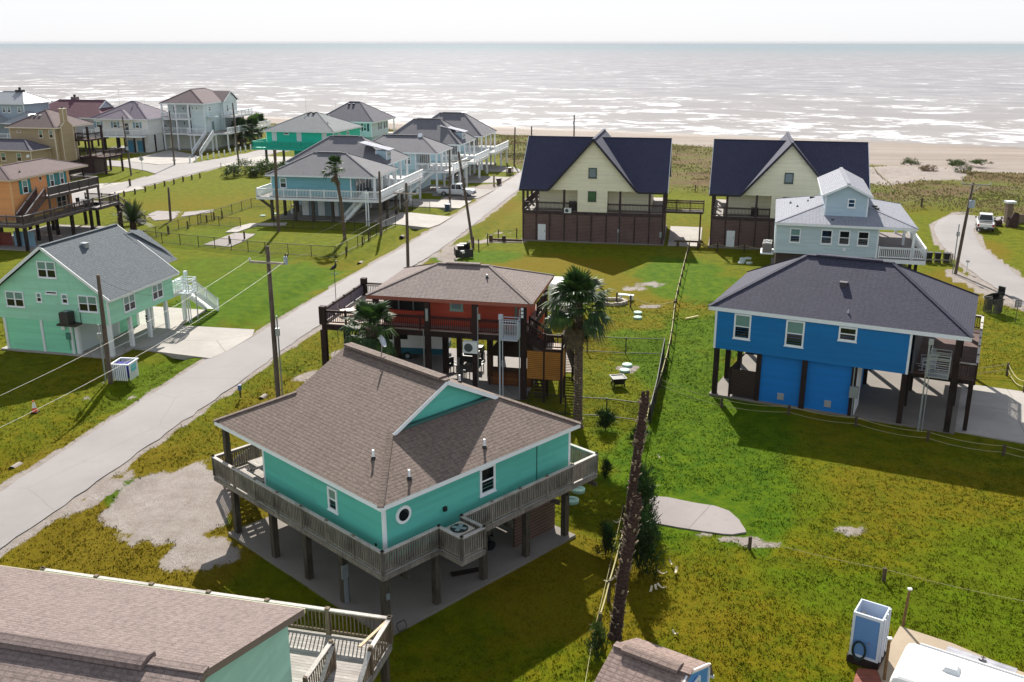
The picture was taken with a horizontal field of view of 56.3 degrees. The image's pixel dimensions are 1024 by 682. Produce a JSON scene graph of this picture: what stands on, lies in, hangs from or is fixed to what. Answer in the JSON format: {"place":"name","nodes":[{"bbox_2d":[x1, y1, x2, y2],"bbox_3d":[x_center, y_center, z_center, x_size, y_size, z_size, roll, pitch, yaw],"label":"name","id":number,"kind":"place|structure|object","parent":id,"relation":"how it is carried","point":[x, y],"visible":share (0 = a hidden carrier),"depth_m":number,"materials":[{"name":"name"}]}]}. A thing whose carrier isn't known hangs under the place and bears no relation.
{"place":"outdoors","nodes":[
{"label":"outdoors","id":0,"kind":"place"},
{"bbox_2d":[72,182,143,196],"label":"driveway","id":1,"kind":"structure","parent":0,"point":[101,185],"depth_m":150.24,"materials":[{"name":"concrete"}]},
{"bbox_2d":[107,160,191,173],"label":"driveway","id":2,"kind":"structure","parent":0,"point":[157,169],"depth_m":176.85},
{"bbox_2d":[123,150,199,164],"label":"driveway","id":3,"kind":"structure","parent":0,"point":[163,157],"depth_m":188.88,"materials":[{"name":"concrete"}]},
{"bbox_2d":[72,150,286,199],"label":"side street","id":4,"kind":"structure","parent":0,"point":[196,167],"depth_m":167.26,"materials":[{"name":"concrete"}]},
{"bbox_2d":[133,306,254,359],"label":"driveway","id":5,"kind":"structure","parent":0,"point":[187,342],"depth_m":74.28,"materials":[{"name":"concrete"}]},
{"bbox_2d":[0,224,218,358],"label":"beach house","id":6,"kind":"structure","parent":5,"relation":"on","point":[49,301],"depth_m":70.77,"materials":[{"name":"wood"}]},
{"bbox_2d":[4,291,25,307],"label":"window","id":7,"kind":"structure","parent":6,"relation":"in","point":[15,299],"depth_m":70.29,"materials":[{"name":"paint"}]},
{"bbox_2d":[36,261,56,278],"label":"window","id":8,"kind":"structure","parent":6,"relation":"in","point":[45,269],"depth_m":68.90,"materials":[{"name":"paint"}]},
{"bbox_2d":[77,295,98,313],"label":"window","id":9,"kind":"structure","parent":6,"relation":"in","point":[87,304],"depth_m":68.91,"materials":[{"name":"paint"}]},
{"bbox_2d":[79,323,117,350],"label":"garage door","id":10,"kind":"structure","parent":6,"relation":"in","point":[88,332],"depth_m":71.78,"materials":[{"name":"paint"}]},
{"bbox_2d":[122,293,136,313],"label":"window","id":11,"kind":"structure","parent":6,"relation":"in","point":[129,303],"depth_m":70.97,"materials":[{"name":"paint"}]},
{"bbox_2d":[151,282,163,301],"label":"window","id":12,"kind":"structure","parent":6,"relation":"in","point":[157,289],"depth_m":74.30,"materials":[{"name":"paint"}]},
{"bbox_2d":[218,156,291,166],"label":"driveway","id":13,"kind":"structure","parent":0,"point":[271,158],"depth_m":187.25,"materials":[{"name":"concrete"}]},
{"bbox_2d":[225,222,286,232],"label":"path","id":14,"kind":"structure","parent":0,"point":[241,228],"depth_m":119.80,"materials":[{"name":"concrete"}]},
{"bbox_2d":[0,172,521,547],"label":"road","id":15,"kind":"structure","parent":0,"point":[29,500],"depth_m":60.80,"materials":[{"name":"concrete"}]},
{"bbox_2d":[382,212,451,229],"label":"driveway","id":16,"kind":"structure","parent":0,"point":[418,221],"depth_m":123.35,"materials":[{"name":"concrete"}]},
{"bbox_2d":[398,199,471,210],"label":"driveway","id":17,"kind":"structure","parent":0,"point":[454,204],"depth_m":136.33,"materials":[{"name":"concrete"}]},
{"bbox_2d":[432,188,494,199],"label":"driveway","id":18,"kind":"structure","parent":0,"point":[480,193],"depth_m":143.46,"materials":[{"name":"concrete"}]},
{"bbox_2d":[436,183,476,196],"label":"pickup truck","id":19,"kind":"object","parent":18,"relation":"on","point":[456,188],"visible":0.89,"depth_m":142.37,"materials":[{"name":"paint"}]},
{"bbox_2d":[451,567,478,576],"bbox_3d":[-1.894,9.969,41.447,1.500,0.060,0.300,-6,18,-19],"label":"plank","id":20,"kind":"object","parent":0,"point":[464,572],"visible":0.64,"depth_m":41.38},
{"bbox_2d":[460,345,484,364],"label":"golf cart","id":21,"kind":"object","parent":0,"point":[465,357],"visible":0.49,"depth_m":67.79,"materials":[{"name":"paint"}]},
{"bbox_2d":[461,175,510,182],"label":"driveway","id":22,"kind":"structure","parent":0,"point":[481,179],"depth_m":160.10,"materials":[{"name":"concrete"}]},
{"bbox_2d":[0,116,1023,681],"bbox_3d":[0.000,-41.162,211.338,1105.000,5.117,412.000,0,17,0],"label":"ground","id":23,"kind":"structure","parent":0,"point":[186,508],"depth_m":52.59,"materials":[{"name":"plant"}]},
{"bbox_2d":[0,87,52,138],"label":"beach house","id":24,"kind":"structure","parent":23,"relation":"on","point":[17,105],"depth_m":196.94,"materials":[{"name":"metal"}]},
{"bbox_2d":[0,106,123,178],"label":"beach house","id":25,"kind":"structure","parent":23,"relation":"on","point":[48,133],"depth_m":162.35,"materials":[{"name":"wood"}]},
{"bbox_2d":[0,158,145,250],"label":"beach house","id":26,"kind":"structure","parent":23,"relation":"on","point":[35,192],"depth_m":110.11,"materials":[{"name":"wood"}]},
{"bbox_2d":[18,179,31,194],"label":"window","id":27,"kind":"structure","parent":26,"relation":"in","point":[25,184],"depth_m":107.55,"materials":[{"name":"paint"}]},
{"bbox_2d":[49,94,114,147],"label":"beach house","id":28,"kind":"structure","parent":23,"relation":"on","point":[83,109],"depth_m":202.89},
{"bbox_2d":[96,275,112,383],"bbox_3d":[-27.283,-0.615,63.800,0.634,7.744,0.365,0,17,0],"label":"utility pole","id":29,"kind":"object","parent":23,"relation":"on","point":[105,341],"visible":1,"depth_m":63.80,"materials":[{"name":"paint"}]},
{"bbox_2d":[111,357,138,380],"bbox_3d":[-26.439,1.923,65.500,1.352,1.180,1.480,2,17,6],"label":"bin box","id":30,"kind":"object","parent":23,"relation":"on","point":[133,367],"visible":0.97,"depth_m":64.97,"materials":[{"name":"paint"}]},
{"bbox_2d":[83,101,171,153],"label":"beach house","id":31,"kind":"structure","parent":23,"relation":"on","point":[144,129],"depth_m":199.30,"materials":[{"name":"wood"}]},
{"bbox_2d":[107,198,155,229],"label":"date palm","id":32,"kind":"object","parent":23,"relation":"on","point":[132,216],"visible":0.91,"depth_m":114.70,"materials":[{"name":"green plant"}]},
{"bbox_2d":[148,211,177,220],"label":"concrete slab","id":33,"kind":"structure","parent":23,"relation":"on","point":[160,215],"depth_m":126.99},
{"bbox_2d":[0,565,392,681],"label":"beach house","id":34,"kind":"structure","parent":23,"relation":"on","point":[61,626],"depth_m":27.48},
{"bbox_2d":[159,88,270,155],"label":"beach house","id":35,"kind":"structure","parent":23,"relation":"on","point":[202,119],"depth_m":203.83,"materials":[{"name":"wood"}]},
{"bbox_2d":[146,198,291,237],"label":"chain link fence","id":36,"kind":"object","parent":23,"relation":"on","point":[208,215],"visible":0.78,"depth_m":123.19,"materials":[{"name":"metal"}]},
{"bbox_2d":[203,233,254,246],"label":"concrete slab","id":37,"kind":"structure","parent":23,"relation":"on","point":[239,236],"depth_m":110.95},
{"bbox_2d":[221,162,240,176],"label":"shrub","id":38,"kind":"object","parent":23,"relation":"on","point":[234,169],"visible":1,"depth_m":162.81,"materials":[{"name":"green plant"}]},
{"bbox_2d":[143,230,334,256],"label":"chain link fence","id":39,"kind":"object","parent":23,"relation":"on","point":[247,241],"visible":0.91,"depth_m":105.53,"materials":[{"name":"metal"}]},
{"bbox_2d":[230,118,253,146],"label":"fan palm","id":40,"kind":"object","parent":23,"relation":"on","point":[239,122],"visible":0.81,"depth_m":209.21,"materials":[{"name":"green plant"}]},
{"bbox_2d":[242,115,263,143],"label":"fan palm","id":41,"kind":"object","parent":23,"relation":"on","point":[257,132],"visible":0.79,"depth_m":211.54,"materials":[{"name":"green plant"}]},
{"bbox_2d":[249,246,287,397],"bbox_3d":[-15.097,-0.967,60.733,2.634,10.241,0.377,4,18,13],"label":"utility pole","id":42,"kind":"object","parent":23,"relation":"on","point":[275,331],"visible":0.94,"depth_m":60.65,"materials":[{"name":"paint"}]},
{"bbox_2d":[273,149,279,231],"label":"utility pole","id":43,"kind":"object","parent":23,"relation":"on","point":[276,194],"visible":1,"depth_m":115.27,"materials":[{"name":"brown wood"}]},
{"bbox_2d":[252,112,362,165],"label":"beach house","id":44,"kind":"structure","parent":23,"relation":"on","point":[300,133],"depth_m":176.39,"materials":[{"name":"wood"}]},
{"bbox_2d":[273,218,377,231],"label":"chain link fence","id":45,"kind":"object","parent":23,"relation":"on","point":[293,224],"visible":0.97,"depth_m":117.52,"materials":[{"name":"metal"}]},
{"bbox_2d":[256,151,404,226],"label":"beach house","id":46,"kind":"structure","parent":23,"relation":"on","point":[308,185],"depth_m":122.97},
{"bbox_2d":[321,154,346,239],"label":"fan palm","id":47,"kind":"object","parent":23,"relation":"on","point":[334,159],"visible":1,"depth_m":109.85,"materials":[{"name":"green plant"}]},
{"bbox_2d":[285,135,422,208],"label":"beach house","id":48,"kind":"structure","parent":23,"relation":"on","point":[361,146],"depth_m":133.79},
{"bbox_2d":[326,101,395,139],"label":"beach house","id":49,"kind":"structure","parent":23,"relation":"on","point":[372,121],"depth_m":197.95,"materials":[{"name":"grey"}]},
{"bbox_2d":[335,216,395,257],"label":"chain link fence","id":50,"kind":"object","parent":23,"relation":"on","point":[365,235],"visible":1,"depth_m":110.35,"materials":[{"name":"metal"}]},
{"bbox_2d":[339,298,397,356],"bbox_3d":[-8.894,0.730,60.332,4.034,7.040,4.238,0,17,0],"label":"fan palm","id":51,"kind":"object","parent":23,"relation":"on","point":[371,311],"visible":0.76,"depth_m":59.14,"materials":[{"name":"green plant"}]},
{"bbox_2d":[378,171,381,235],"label":"utility pole","id":52,"kind":"object","parent":23,"relation":"on","point":[380,208],"visible":0.86,"depth_m":113.05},
{"bbox_2d":[211,335,597,635],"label":"beach house","id":53,"kind":"structure","parent":23,"relation":"on","point":[380,473],"depth_m":40.54,"materials":[{"name":"wood"}]},
{"bbox_2d":[240,457,263,483],"bbox_3d":[-11.309,6.052,44.067,1.640,0.765,1.900,-17,24,-42],"label":"picnic table","id":54,"kind":"object","parent":53,"relation":"on","point":[257,463],"visible":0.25,"depth_m":44.00,"materials":[{"name":"brown wood"}]},
{"bbox_2d":[327,485,338,514],"bbox_3d":[-7.257,6.433,38.748,0.730,1.080,0.110,16,24,42],"label":"window","id":55,"kind":"structure","parent":53,"relation":"in","point":[332,493],"depth_m":38.75,"materials":[{"name":"paint"}]},
{"bbox_2d":[395,505,410,523],"bbox_3d":[-4.213,6.731,37.154,0.095,0.760,0.760,16,24,42],"label":"porthole window","id":56,"kind":"structure","parent":53,"relation":"in","point":[403,514],"depth_m":37.10,"materials":[{"name":"paint"}]},
{"bbox_2d":[446,521,474,550],"bbox_3d":[-2.097,7.815,38.127,0.880,0.910,0.940,16,24,42],"label":"air conditioner","id":57,"kind":"object","parent":53,"relation":"on","point":[460,528],"visible":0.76,"depth_m":37.95,"materials":[{"name":"paint"}]},
{"bbox_2d":[479,464,496,497],"bbox_3d":[-1.022,5.855,40.296,0.110,1.300,0.980,16,24,42],"label":"window","id":58,"kind":"structure","parent":53,"relation":"in","point":[488,474],"depth_m":40.32,"materials":[{"name":"paint"}]},
{"bbox_2d":[359,332,450,358],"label":"car","id":59,"kind":"object","parent":23,"relation":"on","point":[411,345],"visible":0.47,"depth_m":68.88,"materials":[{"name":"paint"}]},
{"bbox_2d":[393,183,419,266],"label":"utility pole","id":60,"kind":"object","parent":23,"relation":"on","point":[406,193],"visible":0.95,"depth_m":89.74,"materials":[{"name":"paint"}]},
{"bbox_2d":[373,133,467,193],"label":"beach house","id":61,"kind":"structure","parent":23,"relation":"on","point":[419,148],"depth_m":146.49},
{"bbox_2d":[392,118,488,180],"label":"beach house","id":62,"kind":"structure","parent":23,"relation":"on","point":[441,131],"depth_m":160.19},
{"bbox_2d":[318,261,574,403],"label":"beach house","id":63,"kind":"structure","parent":23,"relation":"on","point":[475,302],"depth_m":61.86,"materials":[{"name":"wood"}]},
{"bbox_2d":[487,341,540,387],"bbox_3d":[0.276,1.158,64.731,3.400,3.000,3.200,4,18,12],"label":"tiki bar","id":64,"kind":"object","parent":63,"relation":"on","point":[510,374],"visible":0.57,"depth_m":63.70,"materials":[{"name":"brown wood"}]},
{"bbox_2d":[451,151,472,247],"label":"utility pole","id":65,"kind":"object","parent":23,"relation":"on","point":[466,201],"visible":1,"depth_m":106.59,"materials":[{"name":"paint"}]},
{"bbox_2d":[432,112,508,169],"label":"beach house","id":66,"kind":"structure","parent":23,"relation":"on","point":[475,128],"depth_m":174.44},
{"bbox_2d":[538,263,617,428],"bbox_3d":[3.731,0.297,56.137,4.792,10.367,4.625,0,17,0],"label":"fan palm","id":67,"kind":"object","parent":23,"relation":"on","point":[578,287],"visible":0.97,"depth_m":54.44,"materials":[{"name":"green plant"}]},
{"bbox_2d":[527,391,649,422],"bbox_3d":[4.656,4.113,58.875,7.671,1.450,0.319,4,18,14],"label":"chain link fence","id":68,"kind":"object","parent":23,"relation":"on","point":[565,405],"visible":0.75,"depth_m":58.87,"materials":[{"name":"metal"}]},
{"bbox_2d":[519,129,671,245],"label":"beach cottage","id":69,"kind":"structure","parent":23,"relation":"on","point":[602,186],"depth_m":109.40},
{"bbox_2d":[582,615,610,662],"bbox_3d":[3.273,11.075,35.822,1.160,1.517,1.392,14,22,37],"label":"shrub","id":70,"kind":"object","parent":23,"relation":"on","point":[597,630],"visible":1,"depth_m":35.77,"materials":[{"name":"green plant"}]},
{"bbox_2d":[592,516,618,555],"bbox_3d":[4.277,8.643,42.751,1.538,2.028,1.244,-17,24,-42],"label":"shrub","id":71,"kind":"object","parent":23,"relation":"on","point":[608,537],"visible":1,"depth_m":42.59,"materials":[{"name":"green plant"}]},
{"bbox_2d":[594,406,618,429],"bbox_3d":[5.576,4.520,56.741,1.601,1.567,1.432,0,17,0],"label":"shrub","id":72,"kind":"object","parent":23,"relation":"on","point":[607,418],"visible":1,"depth_m":56.61,"materials":[{"name":"green plant"}]},
{"bbox_2d":[599,456,613,478],"bbox_3d":[4.981,6.617,50.330,0.831,1.379,1.021,0,17,0],"label":"shrub","id":73,"kind":"object","parent":23,"relation":"on","point":[606,467],"visible":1,"depth_m":50.18,"materials":[{"name":"green plant"}]},
{"bbox_2d":[557,333,664,353],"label":"chain link fence","id":74,"kind":"object","parent":23,"relation":"on","point":[626,338],"visible":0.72,"depth_m":70.64,"materials":[{"name":"metal"}]},
{"bbox_2d":[609,374,627,387],"bbox_3d":[7.100,2.686,64.115,1.000,0.650,1.000,-3,18,-10],"label":"table","id":75,"kind":"object","parent":23,"relation":"on","point":[617,379],"visible":1,"depth_m":63.83,"materials":[{"name":"paint"}]},
{"bbox_2d":[607,493,642,640],"bbox_3d":[4.327,8.713,36.628,1.568,5.930,0.660,-16,23,-41],"label":"dead palm","id":76,"kind":"object","parent":23,"relation":"on","point":[616,624],"visible":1,"depth_m":36.45,"materials":[{"name":"brown plant"}]},
{"bbox_2d":[618,390,652,580],"bbox_3d":[5.119,6.217,40.447,0.645,8.418,1.760,13,21,36],"label":"dead palm","id":77,"kind":"object","parent":23,"relation":"on","point":[639,441],"visible":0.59,"depth_m":40.00,"materials":[{"name":"brown plant"}]},
{"bbox_2d":[613,498,671,582],"bbox_3d":[5.676,8.323,41.294,2.688,3.511,3.106,0,17,0],"label":"shrub","id":78,"kind":"object","parent":23,"relation":"on","point":[644,553],"visible":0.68,"depth_m":41.13,"materials":[{"name":"green plant"}]},
{"bbox_2d":[624,460,660,529],"bbox_3d":[6.219,7.163,45.526,1.777,3.205,4.108,0,17,0],"label":"shrub","id":79,"kind":"object","parent":23,"relation":"on","point":[646,488],"visible":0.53,"depth_m":45.18,"materials":[{"name":"green plant"}]},
{"bbox_2d":[264,123,1023,216],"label":"dune vegetation","id":80,"kind":"object","parent":23,"relation":"on","point":[700,178],"visible":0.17,"depth_m":151.24,"materials":[{"name":"green plant"}]},
{"bbox_2d":[598,241,689,626],"bbox_3d":[11.616,0.345,71.528,0.502,1.300,74.150,4,18,12],"label":"rope fence","id":81,"kind":"object","parent":23,"relation":"on","point":[608,593],"visible":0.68,"depth_m":63.85,"materials":[{"name":"paint"}]},
{"bbox_2d":[594,638,713,681],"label":"garden shed","id":82,"kind":"structure","parent":23,"relation":"on","point":[636,660],"depth_m":31.07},
{"bbox_2d":[650,338,664,423],"bbox_3d":[9.806,2.458,64.090,0.139,1.500,13.680,4,18,12],"label":"chain link fence","id":83,"kind":"object","parent":23,"relation":"on","point":[652,403],"visible":0.84,"depth_m":62.16,"materials":[{"name":"paint"}]},
{"bbox_2d":[668,226,701,246],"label":"patio slab","id":84,"kind":"structure","parent":23,"relation":"on","point":[684,233],"depth_m":113.72,"materials":[{"name":"concrete"}]},
{"bbox_2d":[662,199,704,240],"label":"footbridge","id":85,"kind":"object","parent":84,"relation":"on","point":[684,210],"visible":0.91,"depth_m":109.63,"materials":[{"name":"brown wood"}]},
{"bbox_2d":[649,496,745,534],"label":"concrete slab","id":86,"kind":"structure","parent":23,"relation":"on","point":[687,515],"depth_m":46.35,"materials":[{"name":"concrete"}]},
{"bbox_2d":[708,132,869,249],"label":"beach cottage","id":87,"kind":"structure","parent":23,"relation":"on","point":[751,180],"depth_m":106.08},
{"bbox_2d":[659,378,1023,457],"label":"rope fence","id":88,"kind":"object","parent":23,"relation":"on","point":[856,421],"visible":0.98,"depth_m":57.27,"materials":[{"name":"paint"}]},
{"bbox_2d":[760,167,926,270],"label":"beach house","id":89,"kind":"structure","parent":23,"relation":"on","point":[843,214],"depth_m":87.33,"materials":[{"name":"wood"}]},
{"bbox_2d":[789,228,800,243],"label":"window","id":90,"kind":"structure","parent":89,"relation":"in","point":[795,233],"depth_m":87.59,"materials":[{"name":"paint"}]},
{"bbox_2d":[820,229,832,244],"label":"window","id":91,"kind":"structure","parent":89,"relation":"in","point":[826,235],"depth_m":86.93,"materials":[{"name":"paint"}]},
{"bbox_2d":[838,230,850,245],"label":"window","id":92,"kind":"structure","parent":89,"relation":"in","point":[844,235],"depth_m":86.52,"materials":[{"name":"glass"}]},
{"bbox_2d":[857,231,869,246],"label":"window","id":93,"kind":"structure","parent":89,"relation":"in","point":[863,236],"depth_m":86.12,"materials":[{"name":"paint"}]},
{"bbox_2d":[708,253,983,433],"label":"beach house","id":94,"kind":"structure","parent":23,"relation":"on","point":[843,336],"depth_m":59.24,"materials":[{"name":"wood"}]},
{"bbox_2d":[732,313,751,340],"bbox_3d":[14.458,-0.873,60.148,1.140,1.670,0.110,8,19,25],"label":"window","id":95,"kind":"structure","parent":94,"relation":"in","point":[743,321],"depth_m":60.15,"materials":[{"name":"paint"}]},
{"bbox_2d":[784,320,804,348],"bbox_3d":[17.346,-0.423,58.773,1.200,1.710,0.110,8,19,25],"label":"window","id":96,"kind":"structure","parent":94,"relation":"in","point":[793,327],"depth_m":58.77,"materials":[{"name":"paint"}]},
{"bbox_2d":[837,326,857,342],"bbox_3d":[20.100,-0.384,57.340,1.140,0.930,0.110,8,19,25],"label":"window","id":97,"kind":"structure","parent":94,"relation":"in","point":[849,332],"depth_m":57.34,"materials":[{"name":"paint"}]},
{"bbox_2d":[748,536,1022,600],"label":"rope fence","id":98,"kind":"object","parent":23,"relation":"on","point":[884,572],"visible":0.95,"depth_m":40.93,"materials":[{"name":"paint"}]},
{"bbox_2d":[882,637,892,679],"bbox_3d":[13.436,11.412,34.315,0.188,1.764,0.214,0,17,0],"label":"stake","id":99,"kind":"object","parent":23,"relation":"on","point":[887,657],"visible":1,"depth_m":34.26,"materials":[{"name":"paint"}]},
{"bbox_2d":[877,626,1023,681],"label":"concrete slab","id":100,"kind":"structure","parent":23,"relation":"on","point":[903,638],"depth_m":36.47,"materials":[{"name":"concrete"}]},
{"bbox_2d":[846,599,891,669],"bbox_3d":[13.213,10.874,35.463,1.160,2.100,1.220,11,21,32],"label":"outdoor shower","id":101,"kind":"object","parent":100,"relation":"on","point":[869,634],"visible":1,"depth_m":35.14,"materials":[{"name":"paint"}]},
{"bbox_2d":[890,643,1023,681],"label":"travel trailer","id":102,"kind":"object","parent":23,"relation":"on","point":[921,662],"visible":1,"depth_m":30.54,"materials":[{"name":"paint"}]},
{"bbox_2d":[946,646,1017,672],"bbox_3d":[17.078,11.814,34.942,2.340,0.616,0.450,12,21,34],"label":"awning","id":103,"kind":"object","parent":102,"relation":"attached to","point":[983,659],"visible":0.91,"depth_m":34.90,"materials":[{"name":"white fabric"}]},
{"bbox_2d":[952,182,990,273],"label":"utility pole","id":104,"kind":"object","parent":23,"relation":"on","point":[971,204],"visible":0.97,"depth_m":93.84,"materials":[{"name":"paint"}]},
{"bbox_2d":[983,292,1004,313],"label":"bin box","id":105,"kind":"object","parent":23,"relation":"on","point":[990,306],"visible":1,"depth_m":81.05,"materials":[{"name":"paint"}]},
{"bbox_2d":[1003,200,1016,222],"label":"entry pillar","id":106,"kind":"structure","parent":23,"relation":"on","point":[1009,207],"depth_m":121.50,"materials":[{"name":"beige stone"}]},
{"bbox_2d":[1005,212,1019,227],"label":"stump","id":107,"kind":"object","parent":23,"relation":"on","point":[1012,221],"visible":0.99,"depth_m":118.91,"materials":[{"name":"wood"}]},
{"bbox_2d":[0,44,1023,146],"bbox_3d":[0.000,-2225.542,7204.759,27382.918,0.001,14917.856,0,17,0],"label":"sea","id":108,"kind":"structure","parent":0,"point":[969,94],"depth_m":573.37,"materials":[{"name":"liquid"}]},
{"bbox_2d":[0,0,1023,43],"label":"sky","id":109,"kind":"structure","parent":0,"point":[21,21],"materials":[{"name":"white"}]},
{"bbox_2d":[853,668,881,681],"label":"brick paving","id":110,"kind":"structure","parent":0,"point":[866,675],"depth_m":34.71,"materials":[{"name":"red brick"}]},
{"bbox_2d":[934,215,1023,306],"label":"beach access road","id":111,"kind":"structure","parent":0,"point":[984,265],"depth_m":102.67,"materials":[{"name":"concrete"}]},
{"bbox_2d":[975,212,995,231],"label":"pickup truck","id":112,"kind":"object","parent":111,"relation":"on","point":[984,220],"visible":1,"depth_m":116.89,"materials":[{"name":"paint"}]},
{"bbox_2d":[955,384,1023,443],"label":"driveway","id":113,"kind":"structure","parent":0,"point":[996,413],"depth_m":59.28,"materials":[{"name":"concrete"}]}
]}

